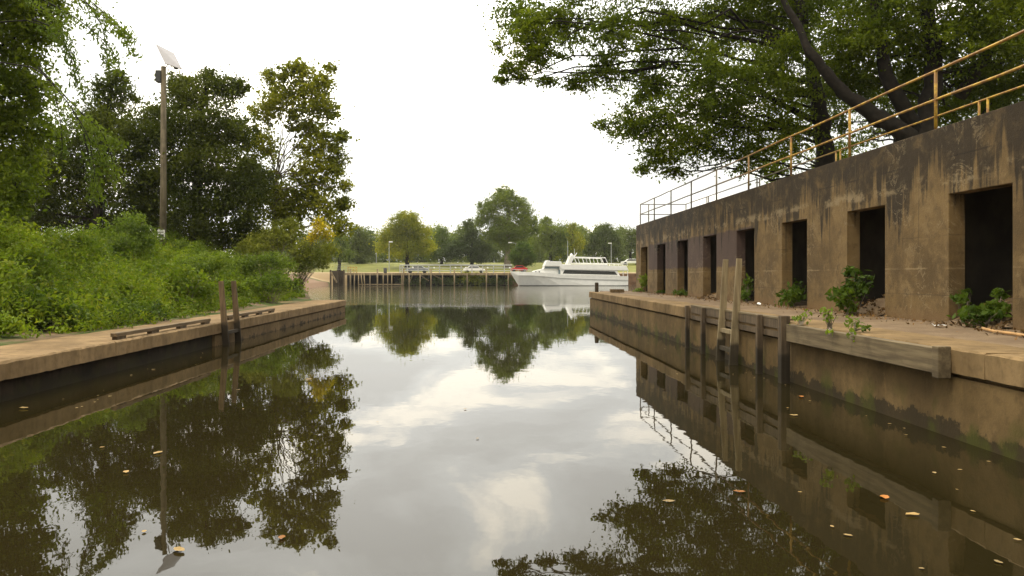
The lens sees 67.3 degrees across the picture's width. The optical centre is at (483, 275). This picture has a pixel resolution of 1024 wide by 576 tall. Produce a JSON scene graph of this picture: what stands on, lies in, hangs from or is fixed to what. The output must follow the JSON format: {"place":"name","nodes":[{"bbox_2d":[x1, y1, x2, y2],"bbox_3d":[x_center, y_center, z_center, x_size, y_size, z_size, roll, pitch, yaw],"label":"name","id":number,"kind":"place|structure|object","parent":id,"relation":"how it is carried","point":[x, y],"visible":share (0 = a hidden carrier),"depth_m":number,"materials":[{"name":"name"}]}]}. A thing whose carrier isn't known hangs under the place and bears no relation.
{"place":"outdoors","nodes":[
{"label":"outdoors","id":0,"kind":"place"},
{"bbox_2d":[0,262,635,345],"bbox_3d":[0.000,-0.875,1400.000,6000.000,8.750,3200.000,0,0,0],"label":"ground","id":1,"kind":"structure","parent":0,"point":[318,278],"depth_m":152.54,"materials":[{"name":"soil"}]},
{"bbox_2d":[0,201,68,290],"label":"bush","id":2,"kind":"object","parent":1,"relation":"on","point":[33,250],"visible":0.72,"depth_m":20.57,"materials":[{"name":"green plant"}]},
{"bbox_2d":[0,276,98,331],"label":"bush","id":3,"kind":"object","parent":1,"relation":"on","point":[72,321],"visible":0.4,"depth_m":18.34,"materials":[{"name":"green plant"}]},
{"bbox_2d":[0,0,131,246],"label":"broad tree","id":4,"kind":"object","parent":1,"relation":"on","point":[23,168],"visible":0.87,"depth_m":24.59,"materials":[{"name":"green plant"}]},
{"bbox_2d":[22,220,121,271],"bbox_3d":[-14.627,-0.836,26.547,3.613,2.232,3.519,0,0,0],"label":"bush","id":5,"kind":"object","parent":1,"relation":"on","point":[63,235],"visible":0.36,"depth_m":26.75,"materials":[{"name":"green plant"}]},
{"bbox_2d":[0,0,144,207],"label":"drooping tree","id":6,"kind":"object","parent":1,"relation":"on","point":[122,33],"visible":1,"depth_m":20.75,"materials":[{"name":"green plant"}]},
{"bbox_2d":[0,62,177,235],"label":"dark tree","id":7,"kind":"object","parent":1,"relation":"on","point":[105,115],"visible":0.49,"depth_m":46.55,"materials":[{"name":"green plant"}]},
{"bbox_2d":[97,200,167,261],"bbox_3d":[-14.835,-1.546,32.501,2.282,3.489,3.315,0,0,0],"label":"bush","id":8,"kind":"object","parent":1,"relation":"on","point":[131,235],"visible":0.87,"depth_m":32.53,"materials":[{"name":"green plant"}]},
{"bbox_2d":[101,294,169,325],"bbox_3d":[-9.614,1.068,21.371,1.592,1.102,3.232,0,0,0],"label":"bush","id":9,"kind":"object","parent":1,"relation":"on","point":[150,306],"visible":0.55,"depth_m":21.39,"materials":[{"name":"green plant"}]},
{"bbox_2d":[0,217,308,338],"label":"weeds","id":10,"kind":"object","parent":1,"relation":"on","point":[97,287],"visible":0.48,"depth_m":24.01,"materials":[{"name":"green plant"}]},
{"bbox_2d":[155,44,181,246],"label":"light pole","id":11,"kind":"object","parent":1,"relation":"on","point":[169,58],"visible":0.91,"depth_m":43.86,"materials":[{"name":"brown wood"}]},
{"bbox_2d":[0,300,345,401],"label":"concrete quay","id":12,"kind":"structure","parent":1,"relation":"on","point":[29,368],"depth_m":16.21,"materials":[{"name":"beige concrete"}]},
{"bbox_2d":[110,318,210,339],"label":"timber kerb","id":13,"kind":"structure","parent":12,"relation":"on","point":[123,334],"depth_m":17.81,"materials":[{"name":"brown wood"}]},
{"bbox_2d":[227,308,274,319],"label":"timber kerb","id":14,"kind":"structure","parent":12,"relation":"on","point":[247,314],"depth_m":25.38,"materials":[{"name":"brown wood"}]},
{"bbox_2d":[140,255,224,306],"bbox_3d":[-10.579,0.325,26.521,2.952,2.042,2.828,0,0,0],"label":"bush","id":15,"kind":"object","parent":1,"relation":"on","point":[199,286],"visible":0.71,"depth_m":26.66,"materials":[{"name":"green plant"}]},
{"bbox_2d":[171,237,197,251],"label":"bush","id":16,"kind":"object","parent":1,"relation":"on","point":[179,243],"visible":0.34,"depth_m":41.79,"materials":[{"name":"green plant"}]},
{"bbox_2d":[103,64,284,256],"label":"dark tree","id":17,"kind":"object","parent":1,"relation":"on","point":[202,137],"visible":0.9,"depth_m":46.33,"materials":[{"name":"green plant"}]},
{"bbox_2d":[169,249,246,285],"bbox_3d":[-11.277,-0.083,31.614,2.918,2.126,3.140,0,0,0],"label":"bush","id":18,"kind":"object","parent":1,"relation":"on","point":[219,260],"visible":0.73,"depth_m":31.61,"materials":[{"name":"green plant"}]},
{"bbox_2d":[227,250,301,294],"bbox_3d":[-11.625,-0.078,40.419,3.172,2.568,3.758,0,0,24],"label":"bush","id":19,"kind":"object","parent":1,"relation":"on","point":[271,260],"visible":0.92,"depth_m":39.91,"materials":[{"name":"green plant"}]},
{"bbox_2d":[243,266,308,302],"bbox_3d":[-10.131,0.436,35.768,1.979,1.744,4.189,0,0,28],"label":"bush","id":20,"kind":"object","parent":1,"relation":"on","point":[259,284],"visible":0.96,"depth_m":35.74,"materials":[{"name":"green plant"}]},
{"bbox_2d":[231,208,328,280],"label":"bush","id":21,"kind":"object","parent":1,"relation":"on","point":[253,245],"visible":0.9,"depth_m":46.77,"materials":[{"name":"green plant"}]},
{"bbox_2d":[231,54,362,271],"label":"sycamore tree","id":22,"kind":"object","parent":1,"relation":"on","point":[294,202],"visible":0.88,"depth_m":51.53,"materials":[{"name":"green plant"}]},
{"bbox_2d":[287,238,343,287],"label":"bush","id":23,"kind":"object","parent":1,"relation":"on","point":[327,251],"visible":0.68,"depth_m":48.69,"materials":[{"name":"green plant"}]},
{"bbox_2d":[295,215,335,289],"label":"bush","id":24,"kind":"object","parent":1,"relation":"on","point":[318,225],"visible":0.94,"depth_m":45.91,"materials":[{"name":"yellow plant"}]},
{"bbox_2d":[325,235,355,270],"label":"tree","id":25,"kind":"object","parent":1,"relation":"on","point":[343,245],"visible":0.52,"depth_m":164.56,"materials":[{"name":"green plant"}]},
{"bbox_2d":[342,224,378,263],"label":"tree","id":26,"kind":"object","parent":1,"relation":"on","point":[362,248],"visible":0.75,"depth_m":189.09,"materials":[{"name":"green plant"}]},
{"bbox_2d":[366,205,437,267],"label":"tree","id":27,"kind":"object","parent":1,"relation":"on","point":[398,236],"visible":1,"depth_m":173.84,"materials":[{"name":"green plant"}]},
{"bbox_2d":[406,266,427,272],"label":"parked car","id":28,"kind":"object","parent":1,"relation":"on","point":[420,268],"visible":0.7,"depth_m":152.15,"materials":[{"name":"grey paint"}]},
{"bbox_2d":[234,220,635,262],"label":"wood","id":29,"kind":"object","parent":1,"relation":"on","point":[493,258],"visible":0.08,"depth_m":255.45,"materials":[{"name":"green plant"}]},
{"bbox_2d":[421,226,462,263],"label":"tree","id":30,"kind":"object","parent":1,"relation":"on","point":[442,234],"visible":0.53,"depth_m":187.07,"materials":[{"name":"green plant"}]},
{"bbox_2d":[434,217,495,264],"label":"tree","id":31,"kind":"object","parent":1,"relation":"on","point":[454,249],"visible":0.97,"depth_m":180.57,"materials":[{"name":"green plant"}]},
{"bbox_2d":[463,266,484,272],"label":"parked car","id":32,"kind":"object","parent":1,"relation":"on","point":[474,268],"visible":0.76,"depth_m":152.15,"materials":[{"name":"white paint"}]},
{"bbox_2d":[465,183,544,267],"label":"tree","id":33,"kind":"object","parent":1,"relation":"on","point":[500,227],"visible":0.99,"depth_m":174.67,"materials":[{"name":"green plant"}]},
{"bbox_2d":[511,265,527,271],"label":"parked car","id":34,"kind":"object","parent":1,"relation":"on","point":[522,268],"visible":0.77,"depth_m":155.15,"materials":[{"name":"red paint"}]},
{"bbox_2d":[507,241,538,271],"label":"tree","id":35,"kind":"object","parent":1,"relation":"on","point":[523,255],"visible":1,"depth_m":157.24,"materials":[{"name":"green plant"}]},
{"bbox_2d":[526,215,577,261],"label":"tree","id":36,"kind":"object","parent":1,"relation":"on","point":[549,242],"visible":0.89,"depth_m":203.77,"materials":[{"name":"green plant"}]},
{"bbox_2d":[555,221,589,262],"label":"tree","id":37,"kind":"object","parent":1,"relation":"on","point":[579,246],"visible":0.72,"depth_m":214.05,"materials":[{"name":"green plant"}]},
{"bbox_2d":[509,273,635,284],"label":"bulkhead wall","id":38,"kind":"structure","parent":1,"relation":"on","point":[631,278],"depth_m":150.30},
{"bbox_2d":[580,219,627,262],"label":"tree","id":39,"kind":"object","parent":1,"relation":"on","point":[604,248],"visible":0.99,"depth_m":193.96,"materials":[{"name":"green plant"}]},
{"bbox_2d":[617,226,635,259],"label":"tree","id":40,"kind":"object","parent":1,"relation":"on","point":[630,237],"visible":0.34,"depth_m":209.07,"materials":[{"name":"green plant"}]},
{"bbox_2d":[621,259,635,264],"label":"parked car","id":41,"kind":"object","parent":1,"relation":"on","point":[625,262],"visible":0.69,"depth_m":184.15,"materials":[{"name":"white paint"}]},
{"bbox_2d":[471,0,887,184],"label":"overhanging tree","id":42,"kind":"object","parent":1,"relation":"on","point":[747,23],"visible":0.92,"depth_m":32.47,"materials":[{"name":"green plant"}]},
{"bbox_2d":[589,291,1023,462],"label":"concrete quay","id":43,"kind":"structure","parent":1,"relation":"on","point":[976,399],"depth_m":11.19,"materials":[{"name":"beige concrete"}]},
{"bbox_2d":[595,282,598,291],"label":"mooring post","id":44,"kind":"object","parent":43,"relation":"on","point":[596,286],"visible":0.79,"depth_m":40.52,"materials":[{"name":"brown wood"}]},
{"bbox_2d":[610,289,623,292],"bbox_3d":[6.850,0.805,39.350,0.700,0.180,0.300,0,0,0],"label":"timber block","id":45,"kind":"object","parent":43,"relation":"on","point":[616,290],"depth_m":39.20,"materials":[{"name":"brown wood"}]},
{"bbox_2d":[632,273,646,291],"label":"plant","id":46,"kind":"object","parent":43,"relation":"on","point":[644,283],"visible":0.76,"depth_m":41.15,"materials":[{"name":"green plant"}]},
{"bbox_2d":[672,288,687,295],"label":"plant","id":47,"kind":"object","parent":43,"relation":"on","point":[680,292],"visible":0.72,"depth_m":33.16,"materials":[{"name":"green plant"}]},
{"bbox_2d":[696,286,753,298],"bbox_3d":[9.259,0.631,29.396,2.100,0.669,1.901,0,0,0],"label":"soil heap","id":48,"kind":"object","parent":43,"relation":"on","point":[713,295],"visible":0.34,"depth_m":29.28,"materials":[{"name":"brown soil"}]},
{"bbox_2d":[685,305,793,383],"bbox_3d":[5.652,2.075,17.660,0.315,2.650,6.990,0,0,0],"label":"timber fender","id":49,"kind":"object","parent":43,"relation":"attached to","point":[760,321],"visible":0.56,"depth_m":15.54,"materials":[{"name":"brown wood"}]},
{"bbox_2d":[741,273,752,301],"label":"plant","id":50,"kind":"object","parent":43,"relation":"on","point":[746,292],"visible":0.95,"depth_m":25.29,"materials":[{"name":"green plant"}]},
{"bbox_2d":[774,278,806,307],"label":"plant","id":51,"kind":"object","parent":43,"relation":"on","point":[791,296],"visible":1,"depth_m":20.91,"materials":[{"name":"green plant"}]},
{"bbox_2d":[789,309,812,324],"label":"plant","id":52,"kind":"object","parent":43,"relation":"on","point":[798,318],"visible":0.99,"depth_m":13.75,"materials":[{"name":"green plant"}]},
{"bbox_2d":[624,291,1023,339],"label":"leaf litter","id":53,"kind":"object","parent":43,"relation":"on","point":[896,318],"visible":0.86,"depth_m":16.68,"materials":[{"name":"brown plant"}]},
{"bbox_2d":[819,307,835,336],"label":"plant","id":54,"kind":"object","parent":43,"relation":"on","point":[829,318],"visible":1,"depth_m":12.57,"materials":[{"name":"green plant"}]},
{"bbox_2d":[824,265,874,314],"bbox_3d":[8.246,0.327,17.189,1.633,1.134,0.736,0,0,-40],"label":"plant","id":55,"kind":"object","parent":43,"relation":"on","point":[848,292],"visible":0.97,"depth_m":17.07,"materials":[{"name":"green plant"}]},
{"bbox_2d":[844,314,871,341],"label":"plant","id":56,"kind":"object","parent":43,"relation":"on","point":[863,328],"visible":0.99,"depth_m":11.83,"materials":[{"name":"green plant"}]},
{"bbox_2d":[834,294,884,315],"bbox_3d":[9.250,0.631,17.420,2.146,0.677,1.882,0,0,0],"label":"soil heap","id":57,"kind":"object","parent":43,"relation":"on","point":[874,307],"visible":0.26,"depth_m":17.54,"materials":[{"name":"brown soil"}]},
{"bbox_2d":[786,324,950,377],"bbox_3d":[5.625,1.065,11.730,0.161,0.390,4.740,0,0,0],"label":"fender plank","id":58,"kind":"object","parent":43,"relation":"attached to","point":[935,361],"visible":0.98,"depth_m":10.75,"materials":[{"name":"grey wood"}]},
{"bbox_2d":[929,294,1012,328],"bbox_3d":[9.259,0.646,13.428,2.163,0.695,1.882,0,0,0],"label":"soil heap","id":59,"kind":"object","parent":43,"relation":"on","point":[1005,322],"visible":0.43,"depth_m":13.30,"materials":[{"name":"brown soil"}]},
{"bbox_2d":[949,287,972,323],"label":"plant","id":60,"kind":"object","parent":59,"relation":"on","point":[961,298],"visible":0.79,"depth_m":13.79,"materials":[{"name":"green plant"}]},
{"bbox_2d":[946,299,1012,327],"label":"plant","id":61,"kind":"object","parent":43,"relation":"on","point":[983,313],"visible":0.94,"depth_m":13.05,"materials":[{"name":"green plant"}]},
{"bbox_2d":[985,287,1010,322],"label":"plant","id":62,"kind":"object","parent":43,"relation":"on","point":[1000,294],"visible":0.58,"depth_m":13.45,"materials":[{"name":"green plant"}]},
{"bbox_2d":[981,327,1023,336],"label":"bare branch","id":63,"kind":"object","parent":43,"relation":"on","point":[1003,332],"visible":0.95,"depth_m":11.42,"materials":[{"name":"beige wood"}]},
{"bbox_2d":[636,101,1023,329],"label":"concrete building","id":64,"kind":"structure","parent":1,"relation":"on","point":[923,226],"depth_m":17.44,"materials":[{"name":"brown concrete"}]},
{"bbox_2d":[640,30,1023,223],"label":"yellow railing","id":65,"kind":"object","parent":64,"relation":"on","point":[934,100],"visible":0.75,"depth_m":18.40,"materials":[{"name":"metal"}]},
{"bbox_2d":[780,0,1023,157],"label":"leaning tree","id":66,"kind":"object","parent":1,"relation":"on","point":[926,48],"visible":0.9,"depth_m":28.84,"materials":[{"name":"green plant"}]},
{"bbox_2d":[0,285,1023,575],"bbox_3d":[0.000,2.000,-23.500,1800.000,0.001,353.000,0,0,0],"label":"water","id":67,"kind":"structure","parent":0,"point":[476,431],"depth_m":8.11,"materials":[{"name":"liquid"}]},
{"bbox_2d":[174,546,184,550],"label":"floating leaf","id":68,"kind":"object","parent":67,"relation":"on","point":[179,548],"visible":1,"depth_m":5.57,"materials":[{"name":"beige plant"}]},
{"bbox_2d":[218,281,241,345],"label":"wooden posts","id":69,"kind":"object","parent":67,"relation":"in","point":[236,331],"visible":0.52,"depth_m":21.86,"materials":[{"name":"brown wood"}]},
{"bbox_2d":[330,270,344,285],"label":"timber crib","id":70,"kind":"object","parent":67,"relation":"in","point":[338,276],"visible":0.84,"depth_m":146.84,"materials":[{"name":"brown wood"}]},
{"bbox_2d":[394,277,429,285],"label":"bush","id":71,"kind":"object","parent":67,"relation":"on","point":[416,282],"visible":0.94,"depth_m":147.59,"materials":[{"name":"green plant"}]},
{"bbox_2d":[345,269,511,285],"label":"timber dock","id":72,"kind":"object","parent":67,"relation":"in","point":[370,279],"visible":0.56,"depth_m":147.30,"materials":[{"name":"brown wood"}]},
{"bbox_2d":[335,264,348,270],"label":"gate","id":73,"kind":"structure","parent":72,"relation":"on","point":[340,266],"depth_m":149.58,"materials":[{"name":"metal"}]},
{"bbox_2d":[399,265,511,272],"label":"metal railing","id":74,"kind":"object","parent":72,"relation":"on","point":[450,270],"visible":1,"depth_m":147.44,"materials":[{"name":"metal"}]},
{"bbox_2d":[425,276,461,285],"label":"bush","id":75,"kind":"object","parent":67,"relation":"on","point":[436,280],"visible":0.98,"depth_m":147.53,"materials":[{"name":"green plant"}]},
{"bbox_2d":[445,276,475,285],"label":"bush","id":76,"kind":"object","parent":67,"relation":"on","point":[457,281],"visible":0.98,"depth_m":147.36,"materials":[{"name":"green plant"}]},
{"bbox_2d":[452,271,490,285],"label":"bush","id":77,"kind":"object","parent":67,"relation":"on","point":[475,277],"visible":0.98,"depth_m":147.36,"materials":[{"name":"green plant"}]},
{"bbox_2d":[474,275,505,285],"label":"bush","id":78,"kind":"object","parent":67,"relation":"on","point":[494,283],"visible":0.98,"depth_m":147.46,"materials":[{"name":"green plant"}]},
{"bbox_2d":[489,276,516,285],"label":"bush","id":79,"kind":"object","parent":67,"relation":"on","point":[511,280],"visible":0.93,"depth_m":147.44,"materials":[{"name":"green plant"}]},
{"bbox_2d":[510,249,627,285],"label":"passenger boat","id":80,"kind":"object","parent":67,"relation":"on","point":[559,273],"visible":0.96,"depth_m":143.38,"materials":[{"name":"white paint"}]},
{"bbox_2d":[716,258,741,364],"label":"wooden posts","id":81,"kind":"object","parent":67,"relation":"in","point":[732,349],"visible":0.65,"depth_m":17.11,"materials":[{"name":"brown wood"}]},
{"bbox_2d":[906,512,918,514],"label":"floating leaf","id":82,"kind":"object","parent":67,"relation":"on","point":[912,513],"visible":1,"depth_m":6.39,"materials":[{"name":"beige plant"}]},
{"bbox_2d":[0,0,1023,261],"label":"sky","id":83,"kind":"structure","parent":0,"point":[434,130],"materials":[{"name":"white"}]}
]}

